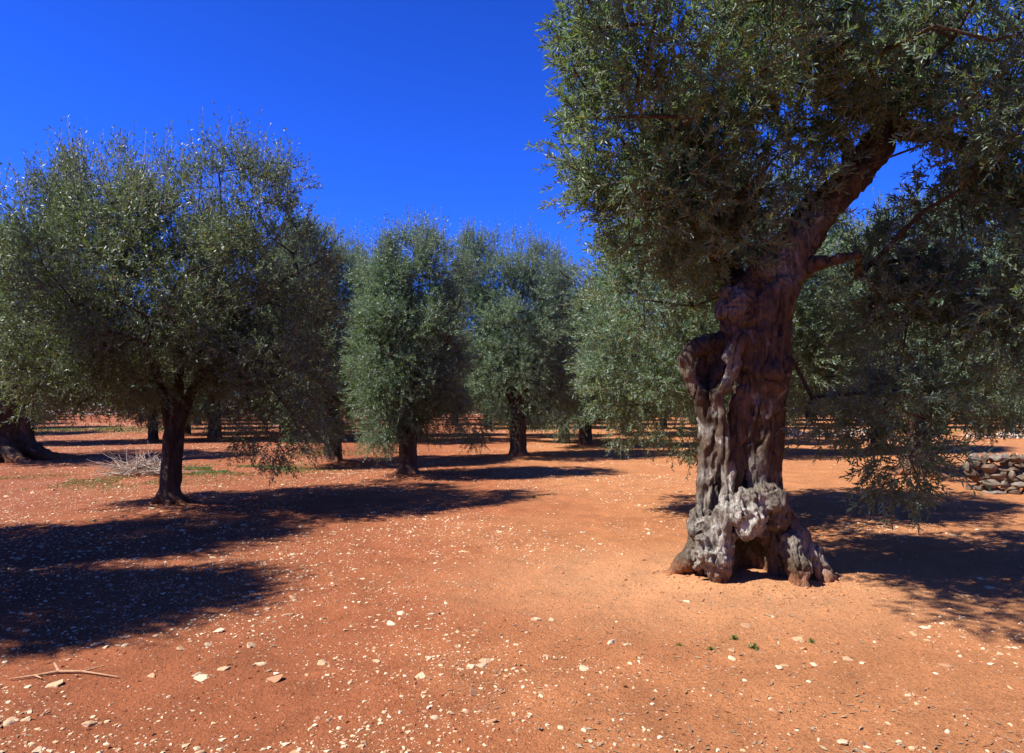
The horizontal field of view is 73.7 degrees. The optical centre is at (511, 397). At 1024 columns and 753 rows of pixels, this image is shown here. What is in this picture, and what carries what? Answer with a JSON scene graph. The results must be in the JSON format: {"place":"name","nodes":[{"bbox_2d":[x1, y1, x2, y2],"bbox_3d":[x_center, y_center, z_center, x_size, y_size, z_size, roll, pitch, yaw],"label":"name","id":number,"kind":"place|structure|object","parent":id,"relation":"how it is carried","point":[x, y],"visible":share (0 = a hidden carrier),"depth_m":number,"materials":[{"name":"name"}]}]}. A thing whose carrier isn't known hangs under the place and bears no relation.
{"place":"outdoors","nodes":[
{"label":"outdoors","id":0,"kind":"place"},
{"bbox_2d":[36,425,277,435],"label":"grass","id":1,"kind":"structure","parent":0,"point":[91,431],"depth_m":33.28,"materials":[{"name":"beige plant"}]},
{"bbox_2d":[0,471,353,497],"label":"grass","id":2,"kind":"structure","parent":0,"point":[93,480],"depth_m":12.79,"materials":[{"name":"plant"}]},
{"bbox_2d":[45,459,390,479],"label":"grass","id":3,"kind":"structure","parent":0,"point":[208,470],"depth_m":14.87,"materials":[{"name":"plant"}]},
{"bbox_2d":[183,447,472,459],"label":"grass","id":4,"kind":"structure","parent":0,"point":[359,453],"depth_m":19.32,"materials":[{"name":"green plant"}]},
{"bbox_2d":[0,405,1023,752],"bbox_3d":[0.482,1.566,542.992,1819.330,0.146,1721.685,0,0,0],"label":"ground","id":5,"kind":"structure","parent":0,"point":[532,589],"depth_m":5.09,"materials":[{"name":"red soil"}]},
{"bbox_2d":[3,716,18,726],"bbox_3d":[-2.457,1.588,3.343,0.056,0.022,0.076,13,3,0],"label":"limestone","id":6,"kind":"object","parent":5,"relation":"on","point":[9,721],"visible":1,"depth_m":3.34,"materials":[{"name":"beige stone"}]},
{"bbox_2d":[20,716,30,720],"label":"limestone","id":7,"kind":"object","parent":5,"relation":"on","point":[27,718],"visible":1,"depth_m":3.36,"materials":[{"name":"beige stone"}]},
{"bbox_2d":[32,746,42,752],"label":"limestone","id":8,"kind":"object","parent":5,"relation":"on","point":[38,749],"visible":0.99,"depth_m":3.11,"materials":[{"name":"beige stone"}]},
{"bbox_2d":[4,302,88,440],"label":"olive tree","id":9,"kind":"object","parent":5,"relation":"on","point":[27,429],"visible":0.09,"depth_m":23.60,"materials":[{"name":"green plant"}]},
{"bbox_2d":[46,679,62,686],"bbox_3d":[-2.537,1.597,3.785,0.132,0.052,0.081,-26,3,27],"label":"limestone","id":10,"kind":"object","parent":5,"relation":"on","point":[56,683],"visible":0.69,"depth_m":3.76,"materials":[{"name":"beige stone"}]},
{"bbox_2d":[9,662,118,679],"bbox_3d":[-2.531,1.566,3.918,0.595,0.045,0.170,0,0,0],"label":"fallen branch","id":11,"kind":"object","parent":5,"relation":"on","point":[57,670],"visible":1,"depth_m":3.92,"materials":[{"name":"brown wood"}]},
{"bbox_2d":[0,196,133,463],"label":"olive tree","id":12,"kind":"object","parent":5,"relation":"on","point":[17,445],"visible":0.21,"depth_m":17.19,"materials":[{"name":"green plant"}]},
{"bbox_2d":[38,405,121,414],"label":"stone wall","id":13,"kind":"structure","parent":5,"relation":"on","point":[105,413],"depth_m":62.65,"materials":[{"name":"beige stone"}]},
{"bbox_2d":[81,720,95,726],"bbox_3d":[-2.079,1.602,3.349,0.055,0.030,0.046,0,0,19],"label":"limestone","id":14,"kind":"object","parent":5,"relation":"on","point":[88,723],"visible":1,"depth_m":3.34,"materials":[{"name":"beige stone"}]},
{"bbox_2d":[86,447,198,476],"bbox_3d":[-7.509,1.218,14.036,2.265,0.677,1.800,0,0,0],"label":"brush pile","id":15,"kind":"object","parent":5,"relation":"on","point":[151,465],"visible":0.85,"depth_m":13.86,"materials":[{"name":"grey wood"}]},
{"bbox_2d":[88,332,206,441],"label":"olive tree","id":16,"kind":"object","parent":5,"relation":"on","point":[152,424],"visible":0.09,"depth_m":24.45,"materials":[{"name":"green plant"}]},
{"bbox_2d":[0,100,355,505],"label":"olive tree","id":17,"kind":"object","parent":5,"relation":"on","point":[88,337],"visible":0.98,"depth_m":9.19,"materials":[{"name":"green plant"}]},
{"bbox_2d":[176,646,184,650],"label":"limestone","id":18,"kind":"object","parent":5,"relation":"on","point":[179,648],"visible":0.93,"depth_m":4.33,"materials":[{"name":"beige stone"}]},
{"bbox_2d":[141,370,227,434],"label":"olive tree","id":19,"kind":"object","parent":5,"relation":"on","point":[187,430],"visible":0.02,"depth_m":29.78,"materials":[{"name":"green plant"}]},
{"bbox_2d":[194,674,208,681],"bbox_3d":[-1.766,1.599,3.896,0.116,0.021,0.086,0,0,45],"label":"limestone","id":20,"kind":"object","parent":5,"relation":"on","point":[201,677],"visible":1,"depth_m":3.88,"materials":[{"name":"white stone"}]},
{"bbox_2d":[167,265,255,438],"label":"olive tree","id":21,"kind":"object","parent":5,"relation":"on","point":[214,417],"visible":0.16,"depth_m":25.01,"materials":[{"name":"green plant"}]},
{"bbox_2d":[213,628,223,632],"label":"limestone","id":22,"kind":"object","parent":5,"relation":"on","point":[219,630],"visible":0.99,"depth_m":4.67,"materials":[{"name":"white stone"}]},
{"bbox_2d":[217,666,230,670],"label":"limestone","id":23,"kind":"object","parent":5,"relation":"on","point":[224,668],"visible":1,"depth_m":4.02,"materials":[{"name":"beige stone"}]},
{"bbox_2d":[247,642,255,647],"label":"limestone","id":24,"kind":"object","parent":5,"relation":"on","point":[251,644],"visible":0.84,"depth_m":4.41,"materials":[{"name":"beige stone"}]},
{"bbox_2d":[254,662,265,665],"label":"limestone","id":25,"kind":"object","parent":5,"relation":"on","point":[259,663],"visible":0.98,"depth_m":4.10,"materials":[{"name":"beige stone"}]},
{"bbox_2d":[228,312,293,435],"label":"olive tree","id":26,"kind":"object","parent":5,"relation":"on","point":[283,433],"depth_m":29.09,"materials":[{"name":"green plant"}]},
{"bbox_2d":[267,674,282,682],"bbox_3d":[-1.359,1.607,3.885,0.108,0.029,0.079,-12,12,13],"label":"limestone","id":27,"kind":"object","parent":5,"relation":"on","point":[276,678],"visible":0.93,"depth_m":3.88,"materials":[{"name":"beige stone"}]},
{"bbox_2d":[226,295,344,440],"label":"olive tree","id":28,"kind":"object","parent":5,"relation":"on","point":[267,415],"visible":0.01,"depth_m":24.53,"materials":[{"name":"green plant"}]},
{"bbox_2d":[317,659,327,664],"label":"limestone","id":29,"kind":"object","parent":5,"relation":"on","point":[322,662],"visible":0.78,"depth_m":4.12,"materials":[{"name":"beige stone"}]},
{"bbox_2d":[251,195,404,463],"bbox_3d":[-4.353,-1.364,16.499,3.919,6.580,4.293,0,0,-18],"label":"olive tree","id":30,"kind":"object","parent":5,"relation":"on","point":[331,453],"visible":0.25,"depth_m":15.65,"materials":[{"name":"green plant"}]},
{"bbox_2d":[231,406,482,415],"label":"stone wall","id":31,"kind":"structure","parent":5,"relation":"on","point":[477,414],"depth_m":61.63,"materials":[{"name":"grey stone"}]},
{"bbox_2d":[387,620,395,624],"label":"limestone","id":32,"kind":"object","parent":5,"relation":"on","point":[389,622],"visible":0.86,"depth_m":4.78,"materials":[{"name":"white stone"}]},
{"bbox_2d":[332,203,483,474],"bbox_3d":[-2.106,-1.042,13.882,3.066,5.903,3.160,0,0,0],"label":"olive tree","id":33,"kind":"object","parent":5,"relation":"on","point":[385,281],"visible":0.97,"depth_m":13.40,"materials":[{"name":"green plant"}]},
{"bbox_2d":[347,282,475,424],"bbox_3d":[-3.736,-1.261,25.006,4.872,6.510,5.461,0,0,32],"label":"olive tree","id":34,"kind":"object","parent":5,"relation":"on","point":[424,380],"visible":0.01,"depth_m":24.31,"materials":[{"name":"green plant"}]},
{"bbox_2d":[415,672,425,678],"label":"limestone","id":35,"kind":"object","parent":5,"relation":"on","point":[421,674],"visible":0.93,"depth_m":3.90,"materials":[{"name":"beige stone"}]},
{"bbox_2d":[430,715,438,719],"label":"limestone","id":36,"kind":"object","parent":5,"relation":"on","point":[434,717],"visible":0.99,"depth_m":3.42,"materials":[{"name":"beige stone"}]},
{"bbox_2d":[469,688,477,696],"bbox_3d":[-0.201,1.603,3.685,0.084,0.024,0.062,38,8,-3],"label":"limestone","id":37,"kind":"object","parent":5,"relation":"on","point":[473,692],"visible":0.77,"depth_m":3.67,"materials":[{"name":"brown stone"}]},
{"bbox_2d":[450,327,505,427],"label":"olive tree","id":38,"kind":"object","parent":5,"relation":"on","point":[480,414],"visible":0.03,"depth_m":35.19,"materials":[{"name":"green plant"}]},
{"bbox_2d":[475,662,487,667],"bbox_3d":[-0.175,1.589,4.047,0.083,0.031,0.045,0,0,-42],"label":"limestone","id":39,"kind":"object","parent":5,"relation":"on","point":[481,665],"visible":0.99,"depth_m":4.04,"materials":[{"name":"beige stone"}]},
{"bbox_2d":[479,658,490,662],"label":"limestone","id":40,"kind":"object","parent":5,"relation":"on","point":[482,660],"visible":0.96,"depth_m":4.11,"materials":[{"name":"beige stone"}]},
{"bbox_2d":[485,718,496,722],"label":"limestone","id":41,"kind":"object","parent":5,"relation":"on","point":[491,720],"visible":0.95,"depth_m":3.36,"materials":[{"name":"beige stone"}]},
{"bbox_2d":[469,293,526,436],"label":"olive tree","id":42,"kind":"object","parent":5,"relation":"on","point":[507,402],"visible":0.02,"depth_m":27.89,"materials":[{"name":"green plant"}]},
{"bbox_2d":[0,462,1022,752],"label":"earth clods","id":43,"kind":"object","parent":5,"relation":"on","point":[572,646],"visible":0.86,"depth_m":4.58,"materials":[{"name":"red soil"}]},
{"bbox_2d":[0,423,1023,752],"bbox_3d":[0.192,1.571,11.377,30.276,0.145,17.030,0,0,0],"label":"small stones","id":44,"kind":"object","parent":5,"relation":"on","point":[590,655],"visible":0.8,"depth_m":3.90,"materials":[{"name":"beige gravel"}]},
{"bbox_2d":[428,212,595,456],"bbox_3d":[0.073,-1.564,18.450,4.616,7.075,4.214,0,0,-45],"label":"olive tree","id":45,"kind":"object","parent":5,"relation":"on","point":[491,310],"visible":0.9,"depth_m":17.84,"materials":[{"name":"green plant"}]},
{"bbox_2d":[531,617,540,620],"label":"limestone","id":46,"kind":"object","parent":5,"relation":"on","point":[536,618],"visible":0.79,"depth_m":4.86,"materials":[{"name":"beige stone"}]},
{"bbox_2d":[509,331,608,442],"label":"olive tree","id":47,"kind":"object","parent":5,"relation":"on","point":[530,430],"visible":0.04,"depth_m":24.67,"materials":[{"name":"green plant"}]},
{"bbox_2d":[520,249,640,445],"bbox_3d":[2.338,-1.468,22.289,4.088,6.863,4.478,0,0,16],"label":"olive tree","id":48,"kind":"object","parent":5,"relation":"on","point":[584,433],"visible":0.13,"depth_m":21.55,"materials":[{"name":"green plant"}]},
{"bbox_2d":[579,665,588,670],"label":"limestone","id":49,"kind":"object","parent":5,"relation":"on","point":[583,668],"visible":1,"depth_m":4.02,"materials":[{"name":"beige stone"}]},
{"bbox_2d":[607,639,615,644],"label":"limestone","id":50,"kind":"object","parent":5,"relation":"on","point":[612,641],"visible":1,"depth_m":4.41,"materials":[{"name":"white stone"}]},
{"bbox_2d":[598,313,674,435],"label":"olive tree","id":51,"kind":"object","parent":5,"relation":"on","point":[640,405],"visible":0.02,"depth_m":29.02,"materials":[{"name":"green plant"}]},
{"bbox_2d":[635,329,682,428],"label":"olive tree","id":52,"kind":"object","parent":5,"relation":"on","point":[665,423],"visible":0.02,"depth_m":34.88,"materials":[{"name":"green plant"}]},
{"bbox_2d":[649,323,797,428],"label":"olive tree","id":53,"kind":"object","parent":5,"relation":"on","point":[674,410],"depth_m":24.25,"materials":[{"name":"green plant"}]},
{"bbox_2d":[556,134,905,492],"bbox_3d":[2.945,-0.889,9.541,4.725,5.655,4.055,0,0,0],"label":"olive tree","id":54,"kind":"object","parent":5,"relation":"on","point":[656,383],"visible":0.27,"depth_m":8.78,"materials":[{"name":"green plant"}]},
{"bbox_2d":[658,237,811,437],"bbox_3d":[6.089,-1.590,19.061,4.214,7.075,4.616,0,0,36],"label":"olive tree","id":55,"kind":"object","parent":5,"relation":"on","point":[687,417],"depth_m":19.02,"materials":[{"name":"green plant"}]},
{"bbox_2d":[741,623,749,627],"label":"limestone","id":56,"kind":"object","parent":5,"relation":"on","point":[746,625],"visible":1,"depth_m":4.66,"materials":[{"name":"beige stone"}]},
{"bbox_2d":[747,642,758,650],"bbox_3d":[1.529,1.570,4.326,0.070,0.050,0.077,0,0,-41],"label":"weed","id":57,"kind":"object","parent":5,"relation":"on","point":[754,646],"visible":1,"depth_m":4.32,"materials":[{"name":"green plant"}]},
{"bbox_2d":[523,0,1023,587],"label":"olive tree","id":58,"kind":"object","parent":5,"relation":"on","point":[683,164],"visible":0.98,"depth_m":5.69,"materials":[{"name":"green plant"}]},
{"bbox_2d":[791,636,804,641],"bbox_3d":[1.856,1.576,4.434,0.093,0.049,0.073,-15,2,42],"label":"limestone","id":59,"kind":"object","parent":5,"relation":"on","point":[799,639],"visible":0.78,"depth_m":4.41,"materials":[{"name":"beige stone"}]},
{"bbox_2d":[787,369,811,420],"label":"olive tree","id":60,"kind":"object","parent":5,"relation":"on","point":[799,404],"depth_m":34.69,"materials":[{"name":"green plant"}]},
{"bbox_2d":[785,426,867,436],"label":"stone wall","id":61,"kind":"structure","parent":5,"relation":"on","point":[794,432],"depth_m":28.06,"materials":[{"name":"grey stone"}]},
{"bbox_2d":[837,739,847,744],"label":"limestone","id":62,"kind":"object","parent":5,"relation":"on","point":[842,741],"visible":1,"depth_m":3.14,"materials":[{"name":"beige stone"}]},
{"bbox_2d":[842,656,853,660],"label":"limestone","id":63,"kind":"object","parent":5,"relation":"on","point":[847,658],"visible":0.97,"depth_m":4.12,"materials":[{"name":"beige stone"}]},
{"bbox_2d":[822,264,915,450],"bbox_3d":[10.993,-1.538,20.513,3.786,7.071,3.673,0,0,33],"label":"olive tree","id":64,"kind":"object","parent":5,"relation":"on","point":[873,441],"visible":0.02,"depth_m":20.27,"materials":[{"name":"green plant"}]},
{"bbox_2d":[818,176,1023,480],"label":"olive tree","id":65,"kind":"object","parent":5,"relation":"on","point":[1000,390],"visible":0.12,"depth_m":12.42,"materials":[{"name":"green plant"}]},
{"bbox_2d":[937,663,955,666],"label":"limestone","id":66,"kind":"object","parent":5,"relation":"on","point":[946,664],"visible":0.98,"depth_m":4.02,"materials":[{"name":"stone"}]},
{"bbox_2d":[957,430,1023,437],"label":"stone wall","id":67,"kind":"structure","parent":5,"relation":"on","point":[1009,435],"depth_m":27.01,"materials":[{"name":"grey stone"}]},
{"bbox_2d":[961,452,1023,494],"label":"stone wall","id":68,"kind":"structure","parent":5,"relation":"on","point":[1004,475],"depth_m":11.34,"materials":[{"name":"grey stone"}]},
{"bbox_2d":[972,353,1023,432],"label":"olive tree","id":69,"kind":"object","parent":5,"relation":"on","point":[1004,412],"depth_m":28.07,"materials":[{"name":"green plant"}]},
{"bbox_2d":[1010,304,1023,412],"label":"olive tree","id":70,"kind":"object","parent":5,"relation":"on","point":[1020,402],"visible":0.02,"depth_m":15.77,"materials":[{"name":"green plant"}]},
{"bbox_2d":[0,0,1023,336],"label":"sky","id":71,"kind":"structure","parent":0,"point":[396,105],"materials":[{"name":"blue"}]},
{"bbox_2d":[792,428,1019,434],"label":"grass","id":72,"kind":"structure","parent":0,"point":[950,431],"depth_m":32.27,"materials":[{"name":"green plant"}]}
]}

